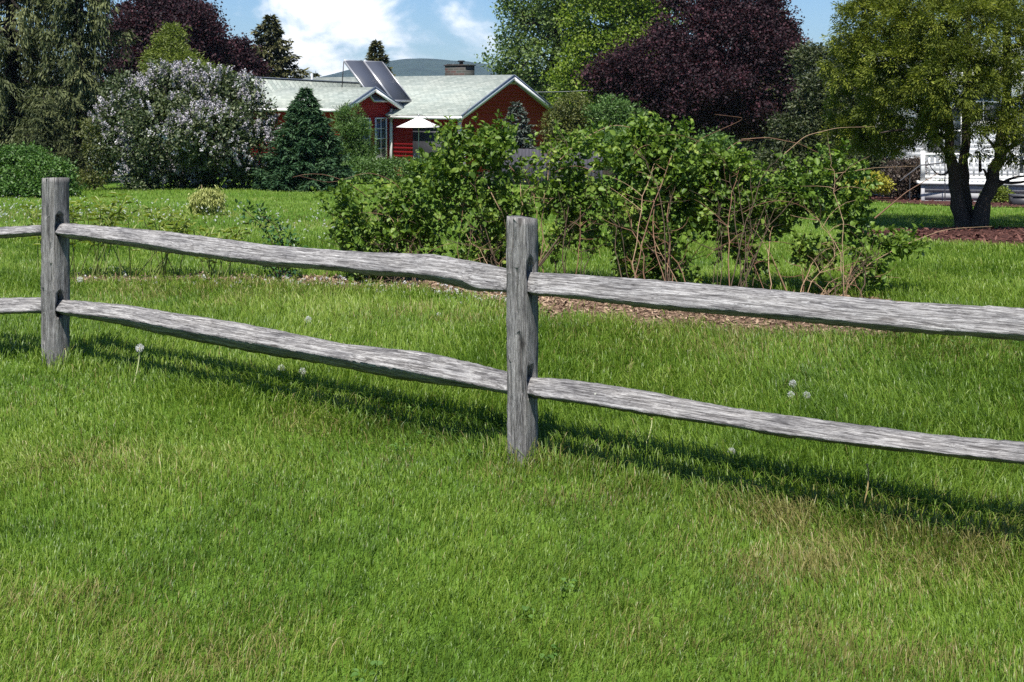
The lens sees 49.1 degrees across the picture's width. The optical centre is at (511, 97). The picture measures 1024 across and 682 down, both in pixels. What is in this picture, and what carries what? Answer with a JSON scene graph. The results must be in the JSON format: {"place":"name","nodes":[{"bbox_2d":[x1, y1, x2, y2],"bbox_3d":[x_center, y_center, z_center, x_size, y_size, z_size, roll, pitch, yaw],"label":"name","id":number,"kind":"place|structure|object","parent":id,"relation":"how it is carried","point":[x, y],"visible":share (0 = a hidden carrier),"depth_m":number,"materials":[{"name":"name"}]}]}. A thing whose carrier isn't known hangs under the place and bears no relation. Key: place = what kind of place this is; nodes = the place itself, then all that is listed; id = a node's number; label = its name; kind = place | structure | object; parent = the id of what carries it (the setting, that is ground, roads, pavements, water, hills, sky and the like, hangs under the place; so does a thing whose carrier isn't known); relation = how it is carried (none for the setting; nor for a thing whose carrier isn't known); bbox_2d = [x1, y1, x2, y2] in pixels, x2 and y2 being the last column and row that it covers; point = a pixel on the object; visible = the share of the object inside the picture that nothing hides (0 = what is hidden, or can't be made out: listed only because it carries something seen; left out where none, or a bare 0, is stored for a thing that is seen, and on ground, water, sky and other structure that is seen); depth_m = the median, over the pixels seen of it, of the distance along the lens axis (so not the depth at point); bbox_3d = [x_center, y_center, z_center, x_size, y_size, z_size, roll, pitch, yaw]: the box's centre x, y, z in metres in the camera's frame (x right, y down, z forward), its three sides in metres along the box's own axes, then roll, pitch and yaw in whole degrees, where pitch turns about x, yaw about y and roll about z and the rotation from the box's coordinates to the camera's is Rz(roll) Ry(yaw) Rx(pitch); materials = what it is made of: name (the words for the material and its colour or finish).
{"place":"outdoors","nodes":[
{"label":"outdoors","id":0,"kind":"place"},
{"bbox_2d":[25,58,691,96],"bbox_3d":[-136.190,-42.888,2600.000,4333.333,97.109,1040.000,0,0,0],"label":"hill","id":1,"kind":"structure","parent":0,"point":[419,67],"depth_m":2419.76,"materials":[{"name":"green plant"}]},
{"bbox_2d":[0,147,1023,681],"bbox_3d":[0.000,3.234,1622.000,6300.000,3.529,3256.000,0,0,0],"label":"lawn","id":2,"kind":"structure","parent":0,"point":[502,573],"depth_m":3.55,"materials":[{"name":"green plant"}]},
{"bbox_2d":[0,140,88,197],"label":"shrub","id":3,"kind":"object","parent":2,"relation":"on","point":[24,171],"visible":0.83,"depth_m":26.43,"materials":[{"name":"green plant"}]},
{"bbox_2d":[10,94,90,186],"bbox_3d":[-13.799,1.719,32.971,2.843,3.641,2.925,0,0,0],"label":"young spruce","id":4,"kind":"object","parent":2,"relation":"on","point":[45,131],"visible":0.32,"depth_m":32.80,"materials":[{"name":"green plant"}]},
{"bbox_2d":[0,0,122,181],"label":"weeping spruce","id":5,"kind":"object","parent":2,"relation":"on","point":[12,79],"visible":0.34,"depth_m":36.35,"materials":[{"name":"green plant"}]},
{"bbox_2d":[5,0,141,180],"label":"weeping spruce","id":6,"kind":"object","parent":2,"relation":"on","point":[74,99],"visible":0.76,"depth_m":35.45,"materials":[{"name":"green plant"}]},
{"bbox_2d":[66,114,117,189],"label":"twiggy shrub","id":7,"kind":"object","parent":2,"relation":"on","point":[88,178],"visible":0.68,"depth_m":30.90,"materials":[{"name":"green plant"}]},
{"bbox_2d":[133,344,143,383],"bbox_3d":[-1.911,1.370,5.740,0.055,0.223,0.046,0,0,35],"label":"dandelion clock","id":8,"kind":"object","parent":2,"relation":"on","point":[139,347],"visible":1,"depth_m":5.74,"materials":[{"name":"white plant"}]},
{"bbox_2d":[87,100,189,176],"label":"white garage","id":9,"kind":"structure","parent":2,"relation":"on","point":[145,160],"depth_m":45.00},
{"bbox_2d":[90,0,237,91],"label":"purple maple","id":10,"kind":"object","parent":2,"relation":"on","point":[208,32],"visible":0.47,"depth_m":52.63,"materials":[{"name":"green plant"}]},
{"bbox_2d":[0,193,333,287],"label":"white meadow flowers","id":11,"kind":"object","parent":2,"relation":"on","point":[5,213],"visible":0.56,"depth_m":17.21,"materials":[{"name":"white plant"}]},
{"bbox_2d":[83,57,281,190],"bbox_3d":[-9.241,0.840,31.187,5.642,4.032,3.482,0,0,0],"label":"lilac bush","id":12,"kind":"object","parent":2,"relation":"on","point":[191,108],"visible":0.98,"depth_m":30.84,"materials":[{"name":"grey plant"}]},
{"bbox_2d":[136,20,235,142],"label":"larch","id":13,"kind":"object","parent":2,"relation":"on","point":[171,47],"visible":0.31,"depth_m":43.68,"materials":[{"name":"green plant"}]},
{"bbox_2d":[186,185,227,214],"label":"shrub","id":14,"kind":"object","parent":2,"relation":"on","point":[211,197],"visible":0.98,"depth_m":19.32,"materials":[{"name":"yellow plant"}]},
{"bbox_2d":[224,32,273,77],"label":"purple maple","id":15,"kind":"object","parent":2,"relation":"on","point":[245,57],"visible":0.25,"depth_m":57.49,"materials":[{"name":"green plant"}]},
{"bbox_2d":[249,14,315,79],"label":"pointed spruce","id":16,"kind":"object","parent":2,"relation":"on","point":[272,41],"visible":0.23,"depth_m":61.51,"materials":[{"name":"green plant"}]},
{"bbox_2d":[248,87,357,191],"bbox_3d":[-5.724,1.262,30.970,3.030,3.186,3.122,0,0,-18],"label":"blue green spruce","id":17,"kind":"object","parent":2,"relation":"on","point":[306,143],"visible":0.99,"depth_m":30.45,"materials":[{"name":"green plant"}]},
{"bbox_2d":[143,60,552,177],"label":"red house","id":18,"kind":"structure","parent":2,"relation":"on","point":[460,91],"depth_m":45.71,"materials":[{"name":"red wood"}]},
{"bbox_2d":[341,60,389,101],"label":"solar collector","id":19,"kind":"object","parent":18,"relation":"on","point":[362,73],"visible":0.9,"depth_m":45.29,"materials":[{"name":"grey glass"}]},
{"bbox_2d":[361,118,370,151],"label":"window","id":20,"kind":"structure","parent":18,"relation":"in","point":[366,118],"depth_m":44.59,"materials":[{"name":"white paint"}]},
{"bbox_2d":[375,117,386,159],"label":"window","id":21,"kind":"structure","parent":18,"relation":"in","point":[381,127],"depth_m":45.32,"materials":[{"name":"white glass"}]},
{"bbox_2d":[361,61,411,101],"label":"solar collector","id":22,"kind":"object","parent":18,"relation":"on","point":[388,81],"visible":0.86,"depth_m":46.29,"materials":[{"name":"grey glass"}]},
{"bbox_2d":[413,127,448,168],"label":"door","id":23,"kind":"structure","parent":18,"relation":"in","point":[423,137],"depth_m":44.89,"materials":[{"name":"glass"}]},
{"bbox_2d":[329,100,380,168],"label":"feathery shrub","id":24,"kind":"object","parent":2,"relation":"on","point":[353,129],"visible":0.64,"depth_m":37.77,"materials":[{"name":"green plant"}]},
{"bbox_2d":[361,39,395,75],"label":"pointed spruce","id":25,"kind":"object","parent":2,"relation":"on","point":[376,46],"visible":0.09,"depth_m":59.79,"materials":[{"name":"green plant"}]},
{"bbox_2d":[341,154,441,183],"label":"shrub","id":26,"kind":"object","parent":2,"relation":"on","point":[383,167],"visible":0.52,"depth_m":35.59,"materials":[{"name":"green plant"}]},
{"bbox_2d":[397,114,438,157],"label":"patio parasol","id":27,"kind":"object","parent":2,"relation":"on","point":[418,122],"visible":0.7,"depth_m":42.19,"materials":[{"name":"fabric"}]},
{"bbox_2d":[1,72,844,159],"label":"distant wood","id":28,"kind":"object","parent":2,"relation":"on","point":[750,144],"visible":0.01,"depth_m":83.52,"materials":[{"name":"green plant"}]},
{"bbox_2d":[70,271,907,336],"bbox_3d":[-0.345,1.525,8.956,7.442,0.134,2.254,0,0,27],"label":"mulch bed","id":29,"kind":"object","parent":2,"relation":"on","point":[685,314],"visible":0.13,"depth_m":7.68,"materials":[{"name":"brown wood"}]},
{"bbox_2d":[19,197,89,277],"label":"peony clump","id":30,"kind":"object","parent":29,"relation":"on","point":[71,213],"visible":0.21,"depth_m":9.70,"materials":[{"name":"green plant"}]},
{"bbox_2d":[69,192,139,279],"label":"peony clump","id":31,"kind":"object","parent":29,"relation":"on","point":[110,218],"visible":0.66,"depth_m":9.66,"materials":[{"name":"green plant"}]},
{"bbox_2d":[133,198,201,277],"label":"peony clump","id":32,"kind":"object","parent":29,"relation":"on","point":[180,229],"visible":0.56,"depth_m":9.73,"materials":[{"name":"green plant"}]},
{"bbox_2d":[187,220,253,277],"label":"peony clump","id":33,"kind":"object","parent":29,"relation":"on","point":[227,230],"visible":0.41,"depth_m":9.77,"materials":[{"name":"green plant"}]},
{"bbox_2d":[233,199,308,277],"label":"rose bush","id":34,"kind":"object","parent":29,"relation":"on","point":[266,217],"visible":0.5,"depth_m":9.71,"materials":[{"name":"green plant"}]},
{"bbox_2d":[295,168,446,285],"bbox_3d":[-1.175,1.125,9.531,1.127,1.038,0.931,0,0,25],"label":"bramble bush","id":35,"kind":"object","parent":29,"relation":"on","point":[396,214],"visible":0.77,"depth_m":9.50,"materials":[{"name":"green plant"}]},
{"bbox_2d":[119,275,696,325],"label":"fallen petals","id":36,"kind":"object","parent":29,"relation":"on","point":[404,282],"visible":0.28,"depth_m":9.16,"materials":[{"name":"plant"}]},
{"bbox_2d":[368,109,563,267],"bbox_3d":[-0.351,0.830,9.384,1.751,1.574,0.895,0,0,12],"label":"bramble bush","id":37,"kind":"object","parent":29,"relation":"on","point":[450,168],"visible":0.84,"depth_m":9.28,"materials":[{"name":"green plant"}]},
{"bbox_2d":[517,119,641,274],"bbox_3d":[0.629,0.892,9.196,1.142,1.442,0.764,0,0,-25],"label":"bramble bush","id":38,"kind":"object","parent":29,"relation":"on","point":[567,180],"visible":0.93,"depth_m":9.11,"materials":[{"name":"green plant"}]},
{"bbox_2d":[555,109,757,284],"bbox_3d":[1.248,0.848,8.630,1.222,1.526,1.546,0,0,-30],"label":"bramble bush","id":39,"kind":"object","parent":29,"relation":"on","point":[663,171],"visible":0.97,"depth_m":8.77,"materials":[{"name":"green plant"}]},
{"bbox_2d":[661,134,832,290],"bbox_3d":[1.781,0.935,8.617,1.117,1.304,1.679,0,0,40],"label":"bramble bush","id":40,"kind":"object","parent":29,"relation":"on","point":[741,198],"visible":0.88,"depth_m":8.78,"materials":[{"name":"green plant"}]},
{"bbox_2d":[741,126,991,297],"bbox_3d":[2.549,0.944,8.508,2.004,1.442,1.096,0,0,-33],"label":"bramble bush","id":41,"kind":"object","parent":29,"relation":"on","point":[901,243],"visible":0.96,"depth_m":8.63,"materials":[{"name":"green plant"}]},
{"bbox_2d":[482,100,540,180],"bbox_3d":[0.093,1.636,40.010,2.508,3.138,2.376,0,0,0],"label":"pale spruce","id":42,"kind":"object","parent":2,"relation":"on","point":[519,136],"visible":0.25,"depth_m":39.83,"materials":[{"name":"grey plant"}]},
{"bbox_2d":[0,177,1023,467],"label":"split rail fence","id":43,"kind":"object","parent":2,"relation":"on","point":[520,281],"visible":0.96,"depth_m":4.46,"materials":[{"name":"grey wood"}]},
{"bbox_2d":[28,294,1021,681],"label":"lawn weeds","id":44,"kind":"object","parent":2,"relation":"on","point":[376,662],"visible":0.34,"depth_m":3.27,"materials":[{"name":"green plant"}]},
{"bbox_2d":[473,0,599,143],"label":"silver maple","id":45,"kind":"object","parent":2,"relation":"on","point":[530,50],"visible":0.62,"depth_m":65.41,"materials":[{"name":"green plant"}]},
{"bbox_2d":[502,149,602,186],"bbox_3d":[1.235,2.368,35.197,4.053,1.491,0.157,0,0,41],"label":"board fence","id":46,"kind":"object","parent":2,"relation":"on","point":[526,152],"visible":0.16,"depth_m":35.49,"materials":[{"name":"grey wood"}]},
{"bbox_2d":[533,87,604,149],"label":"olive shrub","id":47,"kind":"object","parent":2,"relation":"on","point":[571,120],"visible":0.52,"depth_m":42.64,"materials":[{"name":"green plant"}]},
{"bbox_2d":[539,0,690,175],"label":"yellow green tree","id":48,"kind":"object","parent":2,"relation":"on","point":[619,15],"visible":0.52,"depth_m":60.93,"materials":[{"name":"green plant"}]},
{"bbox_2d":[576,92,670,182],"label":"olive shrub","id":49,"kind":"object","parent":2,"relation":"on","point":[616,108],"visible":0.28,"depth_m":41.81,"materials":[{"name":"green plant"}]},
{"bbox_2d":[646,418,652,443],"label":"grass stalk","id":50,"kind":"object","parent":2,"relation":"on","point":[650,430],"depth_m":4.69,"materials":[{"name":"beige plant"}]},
{"bbox_2d":[599,124,737,195],"bbox_3d":[4.185,1.866,29.972,3.794,2.345,1.931,0,0,0],"label":"grey shrub","id":51,"kind":"object","parent":2,"relation":"on","point":[609,135],"visible":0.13,"depth_m":29.91,"materials":[{"name":"green plant"}]},
{"bbox_2d":[570,0,813,182],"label":"purple maple","id":52,"kind":"object","parent":2,"relation":"on","point":[759,37],"visible":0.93,"depth_m":46.47,"materials":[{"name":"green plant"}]},
{"bbox_2d":[747,1,808,180],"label":"dark conifer","id":53,"kind":"object","parent":2,"relation":"on","point":[774,94],"visible":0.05,"depth_m":55.45,"materials":[{"name":"green plant"}]},
{"bbox_2d":[789,380,796,391],"bbox_3d":[1.386,1.435,5.522,0.043,0.092,0.041,0,0,0],"label":"dandelion clock","id":54,"kind":"object","parent":2,"relation":"on","point":[792,381],"visible":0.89,"depth_m":5.52,"materials":[{"name":"white plant"}]},
{"bbox_2d":[744,27,920,194],"bbox_3d":[10.076,0.495,33.204,4.860,5.581,5.919,0,0,-32],"label":"dark yew","id":55,"kind":"object","parent":2,"relation":"on","point":[797,126],"visible":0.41,"depth_m":33.63,"materials":[{"name":"green plant"}]},
{"bbox_2d":[862,464,868,506],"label":"grass stalk","id":56,"kind":"object","parent":2,"relation":"on","point":[867,482],"depth_m":4.00,"materials":[{"name":"beige plant"}]},
{"bbox_2d":[856,194,1023,206],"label":"mulch bed","id":57,"kind":"object","parent":2,"relation":"on","point":[912,200],"visible":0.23,"depth_m":28.06,"materials":[{"name":"brown wood"}]},
{"bbox_2d":[845,170,896,200],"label":"golden shrub","id":58,"kind":"object","parent":57,"relation":"on","point":[885,189],"visible":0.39,"depth_m":28.32,"materials":[{"name":"yellow plant"}]},
{"bbox_2d":[872,155,930,199],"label":"barberry shrub","id":59,"kind":"object","parent":57,"relation":"on","point":[897,174],"visible":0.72,"depth_m":29.30,"materials":[{"name":"purple plant"}]},
{"bbox_2d":[991,185,1015,202],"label":"golden shrub","id":60,"kind":"object","parent":57,"relation":"on","point":[1002,193],"visible":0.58,"depth_m":27.79,"materials":[{"name":"yellow plant"}]},
{"bbox_2d":[1008,194,1023,204],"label":"utility box","id":61,"kind":"object","parent":57,"relation":"on","point":[1016,199],"visible":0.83,"depth_m":26.32,"materials":[{"name":"metal"}]},
{"bbox_2d":[858,225,1023,245],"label":"mulch bed","id":62,"kind":"object","parent":2,"relation":"on","point":[993,232],"visible":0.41,"depth_m":16.04,"materials":[{"name":"brown wood"}]},
{"bbox_2d":[815,0,1023,227],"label":"deciduous tree","id":63,"kind":"object","parent":62,"relation":"on","point":[937,53],"visible":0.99,"depth_m":16.89,"materials":[{"name":"green plant"}]},
{"bbox_2d":[868,44,1023,196],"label":"white house","id":64,"kind":"structure","parent":2,"relation":"on","point":[956,141],"depth_m":31.39,"materials":[{"name":"white wood"}]},
{"bbox_2d":[923,106,961,156],"bbox_3d":[12.131,0.924,31.461,1.100,1.450,0.080,0,0,10],"label":"window","id":65,"kind":"structure","parent":64,"relation":"in","point":[957,142],"depth_m":31.42,"materials":[{"name":"white paint"}]},
{"bbox_2d":[962,78,1002,124],"bbox_3d":[13.169,0.104,31.282,1.100,1.300,0.080,0,0,10],"label":"window","id":66,"kind":"structure","parent":64,"relation":"in","point":[979,101],"depth_m":31.26,"materials":[{"name":"white paint"}]},
{"bbox_2d":[1015,98,1023,174],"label":"window","id":67,"kind":"structure","parent":64,"relation":"in","point":[1021,168],"depth_m":31.12,"materials":[{"name":"white paint"}]},
{"bbox_2d":[900,151,1023,200],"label":"porch deck","id":68,"kind":"structure","parent":2,"relation":"on","point":[934,190],"depth_m":28.64,"materials":[{"name":"white paint"}]},
{"bbox_2d":[0,0,1023,78],"label":"sky","id":69,"kind":"structure","parent":0,"point":[327,33],"materials":[{"name":"blue"}]}
]}

